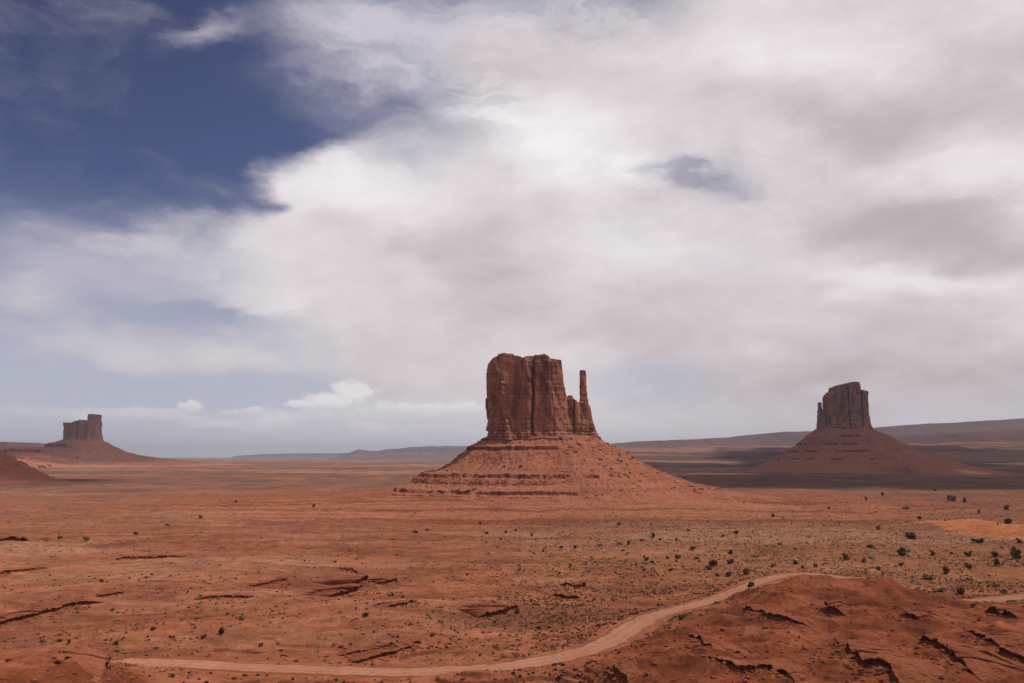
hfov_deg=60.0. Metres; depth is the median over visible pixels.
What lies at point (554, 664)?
brush
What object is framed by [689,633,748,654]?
rock ledge
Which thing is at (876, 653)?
rock ledge
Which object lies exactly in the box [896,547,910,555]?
shrub
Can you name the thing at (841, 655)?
stones
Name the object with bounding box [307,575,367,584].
rock ledge
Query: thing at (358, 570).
rock ledge
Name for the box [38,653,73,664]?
rock ledge
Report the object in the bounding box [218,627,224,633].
shrub
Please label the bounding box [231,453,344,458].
mesa
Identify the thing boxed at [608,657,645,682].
rock ledge
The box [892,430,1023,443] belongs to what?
mesa
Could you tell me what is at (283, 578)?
rock ledge
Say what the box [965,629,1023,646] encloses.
rock ledge
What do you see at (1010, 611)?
rock ledge
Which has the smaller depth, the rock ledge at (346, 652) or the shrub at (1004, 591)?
the rock ledge at (346, 652)
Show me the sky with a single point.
(229, 228)
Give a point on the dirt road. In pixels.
(625, 632)
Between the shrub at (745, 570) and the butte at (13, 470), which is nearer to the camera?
the shrub at (745, 570)
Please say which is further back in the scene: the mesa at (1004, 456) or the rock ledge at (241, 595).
the mesa at (1004, 456)
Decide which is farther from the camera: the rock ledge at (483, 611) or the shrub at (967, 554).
the shrub at (967, 554)
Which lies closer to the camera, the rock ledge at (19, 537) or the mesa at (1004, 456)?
the rock ledge at (19, 537)
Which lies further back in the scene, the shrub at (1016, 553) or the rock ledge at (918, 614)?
the shrub at (1016, 553)
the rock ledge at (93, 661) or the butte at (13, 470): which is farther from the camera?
the butte at (13, 470)
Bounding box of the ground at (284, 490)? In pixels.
[0,457,1023,682]
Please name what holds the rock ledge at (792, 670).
on the ground at (284, 490)
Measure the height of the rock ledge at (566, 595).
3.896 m
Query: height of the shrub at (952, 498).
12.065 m
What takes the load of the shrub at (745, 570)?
on the ground at (284, 490)
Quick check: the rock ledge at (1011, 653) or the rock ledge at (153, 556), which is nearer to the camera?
the rock ledge at (1011, 653)
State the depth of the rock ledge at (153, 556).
651.91 m
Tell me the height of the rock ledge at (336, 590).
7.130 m
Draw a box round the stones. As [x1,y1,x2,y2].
[0,540,1023,682]
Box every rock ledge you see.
[0,534,57,540]
[0,565,46,573]
[0,598,103,624]
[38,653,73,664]
[42,644,113,681]
[95,591,123,596]
[115,554,185,559]
[194,593,254,599]
[246,576,287,586]
[303,583,363,596]
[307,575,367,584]
[337,643,397,655]
[339,567,372,572]
[346,640,421,662]
[367,577,397,583]
[372,599,416,607]
[457,604,518,617]
[552,591,580,598]
[559,582,586,587]
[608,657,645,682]
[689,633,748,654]
[707,656,822,682]
[741,603,813,627]
[824,599,870,615]
[836,639,944,682]
[903,609,942,619]
[918,634,1023,681]
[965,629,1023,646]
[984,604,1023,618]
[999,646,1023,661]
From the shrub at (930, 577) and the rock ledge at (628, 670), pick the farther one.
the shrub at (930, 577)
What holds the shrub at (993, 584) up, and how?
on the ground at (284, 490)
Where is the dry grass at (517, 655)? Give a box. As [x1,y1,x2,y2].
[1,492,1023,662]
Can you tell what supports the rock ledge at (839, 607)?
on the ground at (284, 490)
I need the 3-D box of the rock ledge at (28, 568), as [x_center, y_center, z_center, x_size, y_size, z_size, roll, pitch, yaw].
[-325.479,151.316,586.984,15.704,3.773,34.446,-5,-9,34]
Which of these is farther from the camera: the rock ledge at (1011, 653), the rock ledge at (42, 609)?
the rock ledge at (42, 609)
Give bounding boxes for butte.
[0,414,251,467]
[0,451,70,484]
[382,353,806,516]
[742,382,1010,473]
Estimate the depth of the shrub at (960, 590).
479.09 m
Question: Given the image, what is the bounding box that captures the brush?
[0,492,1023,682]
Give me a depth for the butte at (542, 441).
1400.03 m
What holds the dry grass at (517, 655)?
on the ground at (284, 490)
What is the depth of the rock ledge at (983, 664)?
242.79 m
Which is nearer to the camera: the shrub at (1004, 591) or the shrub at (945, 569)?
the shrub at (1004, 591)
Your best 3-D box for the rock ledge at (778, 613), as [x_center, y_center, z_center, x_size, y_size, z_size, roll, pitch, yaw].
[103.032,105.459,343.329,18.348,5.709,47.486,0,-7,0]
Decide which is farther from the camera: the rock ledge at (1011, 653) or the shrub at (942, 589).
the shrub at (942, 589)
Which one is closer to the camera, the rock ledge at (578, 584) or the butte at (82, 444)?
the rock ledge at (578, 584)
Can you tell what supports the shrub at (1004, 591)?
on the ground at (284, 490)
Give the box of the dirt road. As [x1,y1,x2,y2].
[111,573,1023,677]
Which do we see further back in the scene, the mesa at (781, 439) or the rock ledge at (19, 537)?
the mesa at (781, 439)
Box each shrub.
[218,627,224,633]
[708,560,717,566]
[742,567,749,574]
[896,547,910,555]
[903,532,916,538]
[923,573,932,579]
[933,587,945,591]
[942,566,949,573]
[947,495,955,500]
[957,586,963,594]
[964,550,972,556]
[971,538,983,542]
[991,551,999,556]
[991,582,1000,586]
[999,589,1007,593]
[1004,518,1012,523]
[1010,546,1021,558]
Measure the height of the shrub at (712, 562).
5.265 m
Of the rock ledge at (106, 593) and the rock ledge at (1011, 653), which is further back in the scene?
the rock ledge at (106, 593)
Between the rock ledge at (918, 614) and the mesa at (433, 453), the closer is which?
the rock ledge at (918, 614)
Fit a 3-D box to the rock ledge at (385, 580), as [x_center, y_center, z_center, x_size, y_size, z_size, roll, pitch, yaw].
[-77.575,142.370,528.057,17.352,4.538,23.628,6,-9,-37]
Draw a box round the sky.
[0,0,1023,457]
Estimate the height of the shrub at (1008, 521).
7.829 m
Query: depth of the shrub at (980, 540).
752.07 m
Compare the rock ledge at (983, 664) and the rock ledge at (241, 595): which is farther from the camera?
the rock ledge at (241, 595)
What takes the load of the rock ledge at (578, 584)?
on the ground at (284, 490)
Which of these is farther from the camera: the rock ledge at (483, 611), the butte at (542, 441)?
the butte at (542, 441)
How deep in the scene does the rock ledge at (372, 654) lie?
328.67 m
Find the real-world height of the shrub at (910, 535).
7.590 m
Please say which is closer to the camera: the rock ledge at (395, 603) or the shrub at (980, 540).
the rock ledge at (395, 603)
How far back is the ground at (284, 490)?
589.88 m
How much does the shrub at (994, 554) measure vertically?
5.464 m
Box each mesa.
[0,442,44,447]
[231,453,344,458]
[333,446,467,459]
[611,418,1023,447]
[620,442,1023,470]
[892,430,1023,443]

